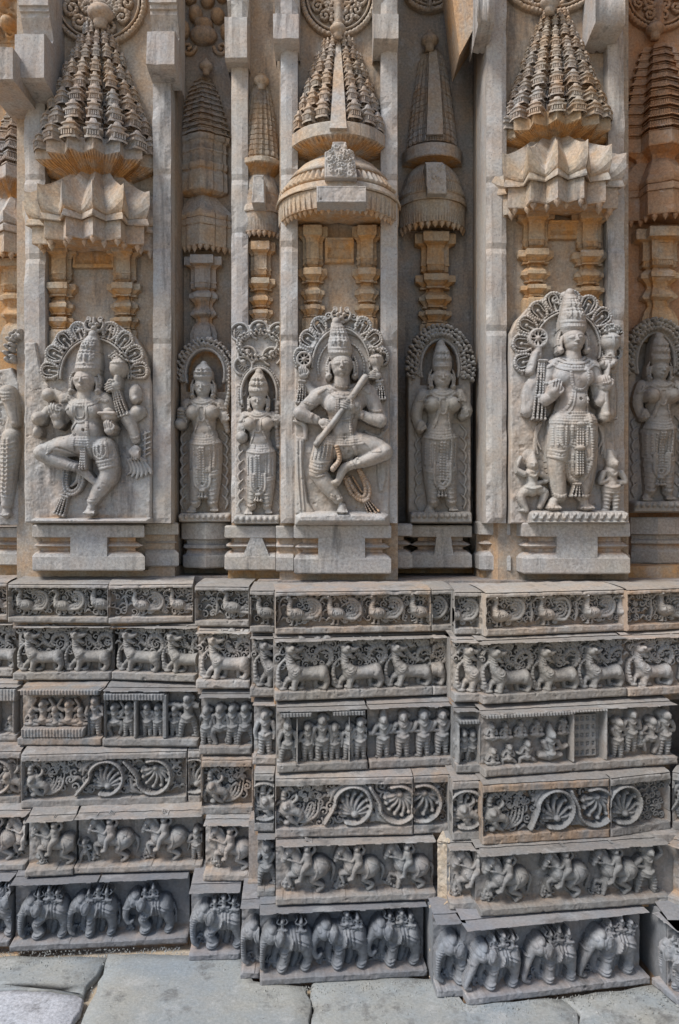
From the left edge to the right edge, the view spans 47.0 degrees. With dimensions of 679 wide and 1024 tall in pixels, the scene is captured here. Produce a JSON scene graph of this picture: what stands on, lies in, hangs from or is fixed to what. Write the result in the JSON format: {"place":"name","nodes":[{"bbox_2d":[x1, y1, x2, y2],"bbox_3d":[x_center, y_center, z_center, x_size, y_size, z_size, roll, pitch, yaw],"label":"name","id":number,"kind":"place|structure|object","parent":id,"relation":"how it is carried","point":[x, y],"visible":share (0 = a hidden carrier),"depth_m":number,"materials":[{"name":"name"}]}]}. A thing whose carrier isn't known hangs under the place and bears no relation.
{"place":"outdoors","nodes":[
{"label":"outdoors","id":0,"kind":"place"},
{"bbox_2d":[0,938,651,1023],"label":"terrace","id":1,"kind":"structure","parent":0,"point":[183,950],"depth_m":2.88,"materials":[{"name":"grey stone"}]},
{"bbox_2d":[0,870,17,948],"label":"elephant frieze block","id":2,"kind":"structure","parent":1,"relation":"on","point":[7,912],"depth_m":2.89,"materials":[{"name":"stone"}]},
{"bbox_2d":[0,803,32,869],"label":"horse frieze block","id":3,"kind":"structure","parent":2,"relation":"on","point":[14,841],"depth_m":2.96,"materials":[{"name":"stone"}]},
{"bbox_2d":[0,990,83,1023],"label":"paving","id":4,"kind":"structure","parent":1,"relation":"on","point":[28,1007],"depth_m":2.51,"materials":[{"name":"stone"}]},
{"bbox_2d":[0,956,106,999],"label":"paving","id":5,"kind":"structure","parent":1,"relation":"on","point":[62,977],"depth_m":2.71,"materials":[{"name":"stone"}]},
{"bbox_2d":[9,866,191,953],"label":"elephant frieze block","id":6,"kind":"structure","parent":1,"relation":"on","point":[85,911],"depth_m":2.90,"materials":[{"name":"stone"}]},
{"bbox_2d":[25,806,80,877],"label":"horse frieze block","id":7,"kind":"structure","parent":6,"relation":"on","point":[53,839],"depth_m":2.93,"materials":[{"name":"stone"}]},
{"bbox_2d":[74,799,205,873],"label":"horse frieze block","id":8,"kind":"structure","parent":6,"relation":"on","point":[141,838],"depth_m":2.96,"materials":[{"name":"stone"}]},
{"bbox_2d":[81,954,311,1023],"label":"paving","id":9,"kind":"structure","parent":1,"relation":"on","point":[173,997],"depth_m":2.58,"materials":[{"name":"stone"}]},
{"bbox_2d":[189,859,242,960],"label":"elephant frieze block","id":10,"kind":"structure","parent":1,"relation":"on","point":[215,922],"depth_m":2.81,"materials":[{"name":"stone"}]},
{"bbox_2d":[203,814,250,883],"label":"horse frieze block","id":11,"kind":"structure","parent":10,"relation":"on","point":[227,847],"depth_m":2.88,"materials":[{"name":"stone"}]},
{"bbox_2d":[240,878,259,979],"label":"elephant frieze block","id":12,"kind":"structure","parent":1,"relation":"on","point":[250,939],"depth_m":2.71,"materials":[{"name":"stone"}]},
{"bbox_2d":[0,0,678,904],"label":"temple wall","id":13,"kind":"structure","parent":1,"relation":"on","point":[94,298],"depth_m":3.33,"materials":[{"name":"stone"}]},
{"bbox_2d":[0,112,16,259],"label":"shrine tower","id":14,"kind":"structure","parent":13,"relation":"attached to","point":[8,187],"depth_m":3.60,"materials":[{"name":"stone"}]},
{"bbox_2d":[0,257,16,351],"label":"column","id":15,"kind":"structure","parent":13,"relation":"attached to","point":[8,285],"depth_m":3.67,"materials":[{"name":"stone"}]},
{"bbox_2d":[0,526,16,564],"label":"pedestal","id":16,"kind":"object","parent":13,"relation":"on","point":[8,545],"visible":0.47,"depth_m":3.38,"materials":[{"name":"stone"}]},
{"bbox_2d":[0,328,22,525],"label":"statue","id":17,"kind":"object","parent":16,"relation":"on","point":[11,434],"visible":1,"depth_m":3.29,"materials":[{"name":"stone"}]},
{"bbox_2d":[0,676,23,740],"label":"figure frieze block","id":18,"kind":"object","parent":13,"relation":"attached to","point":[11,712],"visible":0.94,"depth_m":3.16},
{"bbox_2d":[0,741,25,802],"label":"scroll frieze block","id":19,"kind":"structure","parent":13,"relation":"attached to","point":[11,752],"depth_m":3.06,"materials":[{"name":"stone"}]},
{"bbox_2d":[0,47,35,123],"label":"stone beam","id":20,"kind":"structure","parent":13,"relation":"attached to","point":[17,101],"depth_m":3.10,"materials":[{"name":"grey stone"}]},
{"bbox_2d":[15,0,64,496],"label":"pilaster","id":21,"kind":"object","parent":13,"relation":"attached to","point":[40,46],"visible":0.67,"depth_m":3.25,"materials":[{"name":"stone"}]},
{"bbox_2d":[46,248,78,344],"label":"column","id":22,"kind":"structure","parent":13,"relation":"attached to","point":[61,288],"depth_m":3.29,"materials":[{"name":"stone"}]},
{"bbox_2d":[13,623,117,684],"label":"beast frieze block","id":23,"kind":"structure","parent":13,"relation":"attached to","point":[53,651],"depth_m":3.19,"materials":[{"name":"stone"}]},
{"bbox_2d":[8,576,118,628],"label":"swan frieze block","id":24,"kind":"structure","parent":23,"relation":"on","point":[70,600],"depth_m":3.20,"materials":[{"name":"stone"}]},
{"bbox_2d":[22,0,152,258],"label":"shrine tower","id":25,"kind":"structure","parent":13,"relation":"attached to","point":[93,145],"depth_m":3.18,"materials":[{"name":"stone"}]},
{"bbox_2d":[32,524,147,570],"bbox_3d":[-1.070,0.148,3.449,0.535,0.190,0.463,0,0,0],"label":"pedestal","id":26,"kind":"object","parent":13,"relation":"on","point":[88,547],"visible":0.91,"depth_m":3.22,"materials":[{"name":"stone"}]},
{"bbox_2d":[25,317,153,522],"bbox_3d":[-1.038,-0.379,3.238,0.535,0.850,0.283,0,0,0],"label":"statue","id":27,"kind":"object","parent":26,"relation":"on","point":[89,420],"visible":1,"depth_m":3.21,"materials":[{"name":"stone"}]},
{"bbox_2d":[21,744,187,807],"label":"scroll frieze block","id":28,"kind":"structure","parent":13,"relation":"on","point":[69,775],"depth_m":3.04,"materials":[{"name":"stone"}]},
{"bbox_2d":[17,680,109,746],"bbox_3d":[-1.102,0.813,3.342,0.331,0.271,0.556,0,0,0],"label":"figure frieze block","id":29,"kind":"object","parent":28,"relation":"on","point":[63,712],"visible":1,"depth_m":3.09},
{"bbox_2d":[102,679,201,747],"bbox_3d":[-0.738,0.813,3.331,0.386,0.271,0.564,0,0,0],"label":"figure frieze block","id":30,"kind":"object","parent":28,"relation":"on","point":[149,713],"visible":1,"depth_m":3.09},
{"bbox_2d":[62,0,146,45],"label":"scroll medallion","id":31,"kind":"object","parent":13,"relation":"attached to","point":[122,16],"visible":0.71,"depth_m":3.30,"materials":[{"name":"stone"}]},
{"bbox_2d":[106,248,142,337],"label":"column","id":32,"kind":"structure","parent":13,"relation":"attached to","point":[124,288],"depth_m":3.29,"materials":[{"name":"stone"}]},
{"bbox_2d":[112,616,198,681],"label":"beast frieze block","id":33,"kind":"structure","parent":13,"relation":"attached to","point":[159,652],"depth_m":3.17,"materials":[{"name":"stone"}]},
{"bbox_2d":[108,576,194,628],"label":"swan frieze block","id":34,"kind":"structure","parent":33,"relation":"on","point":[138,600],"depth_m":3.20,"materials":[{"name":"stone"}]},
{"bbox_2d":[145,522,182,566],"bbox_3d":[-0.753,0.139,3.544,0.143,0.187,0.472,0,0,0],"label":"pedestal","id":35,"kind":"object","parent":13,"relation":"on","point":[161,557],"visible":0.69,"depth_m":3.31,"materials":[{"name":"stone"}]},
{"bbox_2d":[146,0,184,522],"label":"pilaster","id":36,"kind":"object","parent":13,"relation":"attached to","point":[165,56],"visible":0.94,"depth_m":3.25,"materials":[{"name":"stone"}]},
{"bbox_2d":[184,254,222,344],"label":"column","id":37,"kind":"structure","parent":13,"relation":"attached to","point":[203,296],"depth_m":3.48,"materials":[{"name":"stone"}]},
{"bbox_2d":[185,0,226,56],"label":"carved boss","id":38,"kind":"object","parent":13,"relation":"attached to","point":[202,32],"visible":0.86,"depth_m":3.50,"materials":[{"name":"stone"}]},
{"bbox_2d":[181,522,231,567],"bbox_3d":[-0.589,0.145,3.570,0.249,0.198,0.419,0,0,0],"label":"pedestal","id":39,"kind":"object","parent":13,"relation":"on","point":[204,545],"visible":0.88,"depth_m":3.40,"materials":[{"name":"stone"}]},
{"bbox_2d":[174,336,231,521],"bbox_3d":[-0.583,-0.358,3.418,0.272,0.805,0.242,0,0,0],"label":"statue","id":40,"kind":"object","parent":39,"relation":"on","point":[202,423],"visible":0.98,"depth_m":3.37,"materials":[{"name":"stone"}]},
{"bbox_2d":[182,58,231,254],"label":"shrine tower","id":41,"kind":"structure","parent":13,"relation":"attached to","point":[206,214],"depth_m":3.48,"materials":[{"name":"stone"}]},
{"bbox_2d":[201,749,253,818],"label":"scroll frieze block","id":42,"kind":"structure","parent":13,"relation":"attached to","point":[227,783],"depth_m":2.96,"materials":[{"name":"stone"}]},
{"bbox_2d":[199,688,253,758],"bbox_3d":[-0.433,0.814,3.229,0.199,0.270,0.555,0,0,0],"label":"figure frieze block","id":43,"kind":"object","parent":42,"relation":"on","point":[227,720],"visible":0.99,"depth_m":2.98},
{"bbox_2d":[196,626,251,693],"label":"beast frieze block","id":44,"kind":"structure","parent":43,"relation":"on","point":[225,659],"depth_m":3.04,"materials":[{"name":"stone"}]},
{"bbox_2d":[195,578,254,630],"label":"swan frieze block","id":45,"kind":"structure","parent":44,"relation":"on","point":[225,602],"depth_m":3.10,"materials":[{"name":"stone"}]},
{"bbox_2d":[225,0,250,522],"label":"pilaster","id":46,"kind":"object","parent":13,"relation":"attached to","point":[238,41],"visible":0.69,"depth_m":3.25,"materials":[{"name":"stone"}]},
{"bbox_2d":[224,525,276,569],"bbox_3d":[-0.383,0.148,3.449,0.240,0.183,0.501,0,0,0],"label":"pedestal","id":47,"kind":"object","parent":13,"relation":"on","point":[253,547],"visible":0.96,"depth_m":3.20,"materials":[{"name":"stone"}]},
{"bbox_2d":[231,320,280,523],"bbox_3d":[-0.332,-0.371,3.241,0.226,0.843,0.224,0,0,0],"label":"statue","id":48,"kind":"object","parent":47,"relation":"on","point":[256,362],"visible":0.98,"depth_m":3.20,"materials":[{"name":"stone"}]},
{"bbox_2d":[244,71,279,240],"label":"shrine tower","id":49,"kind":"structure","parent":13,"relation":"attached to","point":[262,160],"depth_m":3.26,"materials":[{"name":"stone"}]},
{"bbox_2d":[249,240,275,324],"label":"column","id":50,"kind":"structure","parent":13,"relation":"attached to","point":[262,284],"depth_m":3.28,"materials":[{"name":"stone"}]},
{"bbox_2d":[254,764,275,834],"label":"scroll frieze block","id":51,"kind":"structure","parent":13,"relation":"attached to","point":[264,797],"depth_m":2.79,"materials":[{"name":"stone"}]},
{"bbox_2d":[253,697,275,768],"bbox_3d":[-0.273,0.813,3.108,0.087,0.271,0.559,0,0,0],"label":"figure frieze block","id":52,"kind":"object","parent":51,"relation":"on","point":[264,730],"visible":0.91,"depth_m":2.86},
{"bbox_2d":[250,632,273,701],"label":"beast frieze block","id":53,"kind":"structure","parent":52,"relation":"on","point":[262,666],"depth_m":2.90,"materials":[{"name":"stone"}]},
{"bbox_2d":[250,581,277,635],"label":"swan frieze block","id":54,"kind":"structure","parent":53,"relation":"on","point":[261,606],"depth_m":2.94,"materials":[{"name":"stone"}]},
{"bbox_2d":[273,0,300,522],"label":"pilaster","id":55,"kind":"object","parent":13,"relation":"attached to","point":[287,30],"visible":0.78,"depth_m":3.10,"materials":[{"name":"stone"}]},
{"bbox_2d":[298,224,327,339],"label":"column","id":56,"kind":"structure","parent":13,"relation":"attached to","point":[312,275],"depth_m":3.15,"materials":[{"name":"stone"}]},
{"bbox_2d":[300,0,371,38],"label":"scroll medallion","id":57,"kind":"object","parent":13,"relation":"attached to","point":[334,10],"visible":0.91,"depth_m":3.15,"materials":[{"name":"stone"}]},
{"bbox_2d":[276,19,400,228],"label":"shrine tower","id":58,"kind":"structure","parent":13,"relation":"attached to","point":[338,140],"depth_m":3.04,"materials":[{"name":"stone"}]},
{"bbox_2d":[294,525,391,573],"bbox_3d":[0.012,0.148,3.334,0.412,0.196,0.492,0,0,0],"label":"pedestal","id":59,"kind":"object","parent":13,"relation":"on","point":[342,549],"visible":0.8,"depth_m":3.09,"materials":[{"name":"stone"}]},
{"bbox_2d":[292,307,392,524],"bbox_3d":[0.012,-0.377,3.088,0.394,0.861,0.270,0,0,0],"label":"statue","id":60,"kind":"object","parent":59,"relation":"on","point":[343,446],"visible":0.99,"depth_m":3.04,"materials":[{"name":"stone"}]},
{"bbox_2d":[352,224,379,328],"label":"column","id":61,"kind":"structure","parent":13,"relation":"attached to","point":[366,275],"depth_m":3.15,"materials":[{"name":"stone"}]},
{"bbox_2d":[372,0,397,522],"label":"pilaster","id":62,"kind":"object","parent":13,"relation":"attached to","point":[384,32],"visible":0.77,"depth_m":3.10,"materials":[{"name":"stone"}]},
{"bbox_2d":[365,694,451,768],"bbox_3d":[0.230,0.814,3.079,0.317,0.271,0.561,0,0,-7],"label":"figure frieze block","id":63,"kind":"object","parent":13,"relation":"attached to","point":[407,731],"visible":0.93,"depth_m":2.84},
{"bbox_2d":[427,631,447,694],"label":"beast frieze block","id":64,"kind":"structure","parent":63,"relation":"on","point":[437,645],"depth_m":2.94,"materials":[{"name":"stone"}]},
{"bbox_2d":[411,766,449,836],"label":"scroll frieze block","id":65,"kind":"structure","parent":13,"relation":"on","point":[429,802],"depth_m":2.78,"materials":[{"name":"stone"}]},
{"bbox_2d":[399,29,466,236],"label":"shrine tower","id":66,"kind":"structure","parent":13,"relation":"attached to","point":[432,195],"depth_m":3.44,"materials":[{"name":"stone"}]},
{"bbox_2d":[414,231,455,331],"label":"column","id":67,"kind":"structure","parent":13,"relation":"attached to","point":[434,280],"depth_m":3.48,"materials":[{"name":"stone"}]},
{"bbox_2d":[422,581,453,631],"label":"swan frieze block","id":68,"kind":"structure","parent":13,"relation":"attached to","point":[440,597],"depth_m":2.97,"materials":[{"name":"stone"}]},
{"bbox_2d":[409,525,471,567],"bbox_3d":[0.445,0.148,3.554,0.298,0.184,0.452,0,0,0],"label":"pedestal","id":69,"kind":"object","parent":13,"relation":"on","point":[438,546],"visible":0.88,"depth_m":3.33,"materials":[{"name":"stone"}]},
{"bbox_2d":[404,323,475,522],"bbox_3d":[0.428,-0.376,3.338,0.302,0.849,0.237,0,0,0],"label":"statue","id":70,"kind":"object","parent":69,"relation":"on","point":[440,370],"visible":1,"depth_m":3.29,"materials":[{"name":"grey stone"}]},
{"bbox_2d":[442,0,472,81],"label":"slanting bracket","id":71,"kind":"object","parent":13,"relation":"attached to","point":[458,15],"visible":0.83,"depth_m":3.22,"materials":[{"name":"stone"}]},
{"bbox_2d":[445,765,479,840],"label":"scroll frieze block","id":72,"kind":"structure","parent":13,"relation":"attached to","point":[462,816],"depth_m":2.72,"materials":[{"name":"stone"}]},
{"bbox_2d":[447,695,480,772],"bbox_3d":[0.442,0.814,3.021,0.095,0.271,0.554,0,0,-3],"label":"figure frieze block","id":73,"kind":"object","parent":13,"relation":"attached to","point":[462,749],"visible":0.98,"depth_m":2.77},
{"bbox_2d":[444,630,481,704],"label":"beast frieze block","id":74,"kind":"structure","parent":73,"relation":"on","point":[463,676],"depth_m":2.82,"materials":[{"name":"stone"}]},
{"bbox_2d":[449,582,483,633],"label":"swan frieze block","id":75,"kind":"structure","parent":13,"relation":"attached to","point":[464,609],"depth_m":2.89,"materials":[{"name":"stone"}]},
{"bbox_2d":[469,0,506,522],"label":"pilaster","id":76,"kind":"object","parent":13,"relation":"attached to","point":[487,44],"visible":1,"depth_m":3.13,"materials":[{"name":"stone"}]},
{"bbox_2d":[516,212,554,313],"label":"column","id":77,"kind":"structure","parent":13,"relation":"attached to","point":[535,255],"depth_m":3.15,"materials":[{"name":"stone"}]},
{"bbox_2d":[491,0,627,220],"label":"shrine tower","id":78,"kind":"structure","parent":13,"relation":"attached to","point":[563,161],"depth_m":3.05,"materials":[{"name":"stone"}]},
{"bbox_2d":[516,523,629,573],"bbox_3d":[0.975,0.143,3.329,0.508,0.203,0.502,0,0,0],"label":"pedestal","id":79,"kind":"object","parent":13,"relation":"on","point":[572,548],"visible":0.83,"depth_m":3.08,"materials":[{"name":"stone"}]},
{"bbox_2d":[506,288,628,523],"bbox_3d":[0.907,-0.416,3.107,0.456,0.925,0.275,0,0,0],"label":"statue","id":80,"kind":"object","parent":79,"relation":"on","point":[562,461],"visible":1,"depth_m":3.05,"materials":[{"name":"stone"}]},
{"bbox_2d":[582,0,624,510],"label":"pilaster","id":81,"kind":"object","parent":79,"relation":"on","point":[603,22],"visible":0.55,"depth_m":3.13,"materials":[{"name":"stone"}]},
{"bbox_2d":[569,212,606,306],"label":"column","id":82,"kind":"structure","parent":13,"relation":"attached to","point":[588,257],"depth_m":3.15,"materials":[{"name":"stone"}]},
{"bbox_2d":[600,765,670,836],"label":"scroll frieze block","id":83,"kind":"structure","parent":13,"relation":"on","point":[639,799],"depth_m":2.79,"materials":[{"name":"stone"}]},
{"bbox_2d":[615,629,678,699],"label":"beast frieze block","id":84,"kind":"structure","parent":13,"relation":"on","point":[650,663],"depth_m":2.93,"materials":[{"name":"stone"}]},
{"bbox_2d":[603,579,678,630],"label":"swan frieze block","id":85,"kind":"structure","parent":84,"relation":"on","point":[649,605],"depth_m":3.00,"materials":[{"name":"stone"}]},
{"bbox_2d":[628,17,678,227],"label":"shrine tower","id":86,"kind":"structure","parent":13,"relation":"attached to","point":[653,147],"depth_m":3.42,"materials":[{"name":"stone"}]},
{"bbox_2d":[628,0,678,33],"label":"scroll medallion","id":87,"kind":"object","parent":13,"relation":"attached to","point":[657,9],"visible":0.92,"depth_m":3.48,"materials":[{"name":"stone"}]},
{"bbox_2d":[629,517,678,563],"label":"pedestal","id":88,"kind":"object","parent":13,"relation":"on","point":[654,540],"visible":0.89,"depth_m":3.43,"materials":[{"name":"stone"}]},
{"bbox_2d":[628,316,678,512],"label":"statue","id":89,"kind":"object","parent":88,"relation":"on","point":[653,424],"visible":0.98,"depth_m":3.38,"materials":[{"name":"grey stone"}]},
{"bbox_2d":[631,225,678,342],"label":"column","id":90,"kind":"structure","parent":13,"relation":"attached to","point":[659,275],"depth_m":3.44,"materials":[{"name":"stone"}]},
{"bbox_2d":[260,885,426,985],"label":"elephant frieze block","id":91,"kind":"structure","parent":1,"relation":"on","point":[305,944],"depth_m":2.69,"materials":[{"name":"stone"}]},
{"bbox_2d":[257,830,275,896],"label":"horse frieze block","id":92,"kind":"structure","parent":91,"relation":"on","point":[266,857],"depth_m":2.76,"materials":[{"name":"stone"}]},
{"bbox_2d":[276,833,435,904],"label":"horse frieze block","id":93,"kind":"structure","parent":91,"relation":"on","point":[341,869],"depth_m":2.73,"materials":[{"name":"stone"}]},
{"bbox_2d":[275,767,412,837],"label":"scroll frieze block","id":94,"kind":"structure","parent":93,"relation":"on","point":[368,801],"depth_m":2.76,"materials":[{"name":"stone"}]},
{"bbox_2d":[276,698,367,772],"bbox_3d":[-0.092,0.813,3.033,0.322,0.271,0.560,0,0,-7],"label":"figure frieze block","id":95,"kind":"object","parent":94,"relation":"on","point":[322,735],"visible":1,"depth_m":2.79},
{"bbox_2d":[272,632,432,706],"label":"beast frieze block","id":96,"kind":"structure","parent":95,"relation":"on","point":[316,666],"depth_m":2.88,"materials":[{"name":"stone"}]},
{"bbox_2d":[273,581,430,633],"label":"swan frieze block","id":97,"kind":"structure","parent":96,"relation":"on","point":[347,607],"depth_m":2.93,"materials":[{"name":"stone"}]},
{"bbox_2d":[310,977,578,1023],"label":"paving","id":98,"kind":"structure","parent":1,"relation":"on","point":[423,1004],"depth_m":2.52,"materials":[{"name":"stone"}]},
{"bbox_2d":[0,947,678,1023],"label":"grit","id":99,"kind":"object","parent":98,"relation":"on","point":[517,1008],"visible":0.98,"depth_m":2.59,"materials":[{"name":"stone"}]},
{"bbox_2d":[423,885,466,997],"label":"elephant frieze block","id":100,"kind":"structure","parent":1,"relation":"on","point":[445,944],"depth_m":2.62,"materials":[{"name":"stone"}]},
{"bbox_2d":[456,905,649,1004],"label":"elephant frieze block","id":101,"kind":"structure","parent":1,"relation":"on","point":[514,957],"depth_m":2.61,"materials":[{"name":"stone"}]},
{"bbox_2d":[444,831,479,909],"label":"horse frieze block","id":102,"kind":"structure","parent":101,"relation":"on","point":[464,872],"depth_m":2.68,"materials":[{"name":"stone"}]},
{"bbox_2d":[471,830,668,916],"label":"horse frieze block","id":103,"kind":"structure","parent":101,"relation":"on","point":[549,876],"depth_m":2.68,"materials":[{"name":"stone"}]},
{"bbox_2d":[475,769,609,844],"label":"scroll frieze block","id":104,"kind":"structure","parent":103,"relation":"on","point":[566,805],"depth_m":2.72,"materials":[{"name":"stone"}]},
{"bbox_2d":[473,695,677,776],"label":"figure frieze block","id":105,"kind":"object","parent":104,"relation":"on","point":[548,736],"visible":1,"depth_m":2.80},
{"bbox_2d":[471,631,626,703],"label":"beast frieze block","id":106,"kind":"structure","parent":105,"relation":"on","point":[540,667],"depth_m":2.84,"materials":[{"name":"stone"}]},
{"bbox_2d":[469,580,623,635],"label":"swan frieze block","id":107,"kind":"structure","parent":106,"relation":"on","point":[522,608],"depth_m":2.92,"materials":[{"name":"stone"}]},
{"bbox_2d":[562,985,678,1023],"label":"paving","id":108,"kind":"structure","parent":1,"relation":"on","point":[623,1011],"depth_m":2.52,"materials":[{"name":"stone"}]},
{"bbox_2d":[639,891,678,1003],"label":"elephant frieze block","id":109,"kind":"structure","parent":1,"relation":"on","point":[654,930],"depth_m":2.68,"materials":[{"name":"stone"}]},
{"bbox_2d":[652,912,678,1004],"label":"elephant frieze block","id":110,"kind":"structure","parent":1,"relation":"on","point":[668,950],"depth_m":2.57,"materials":[{"name":"stone"}]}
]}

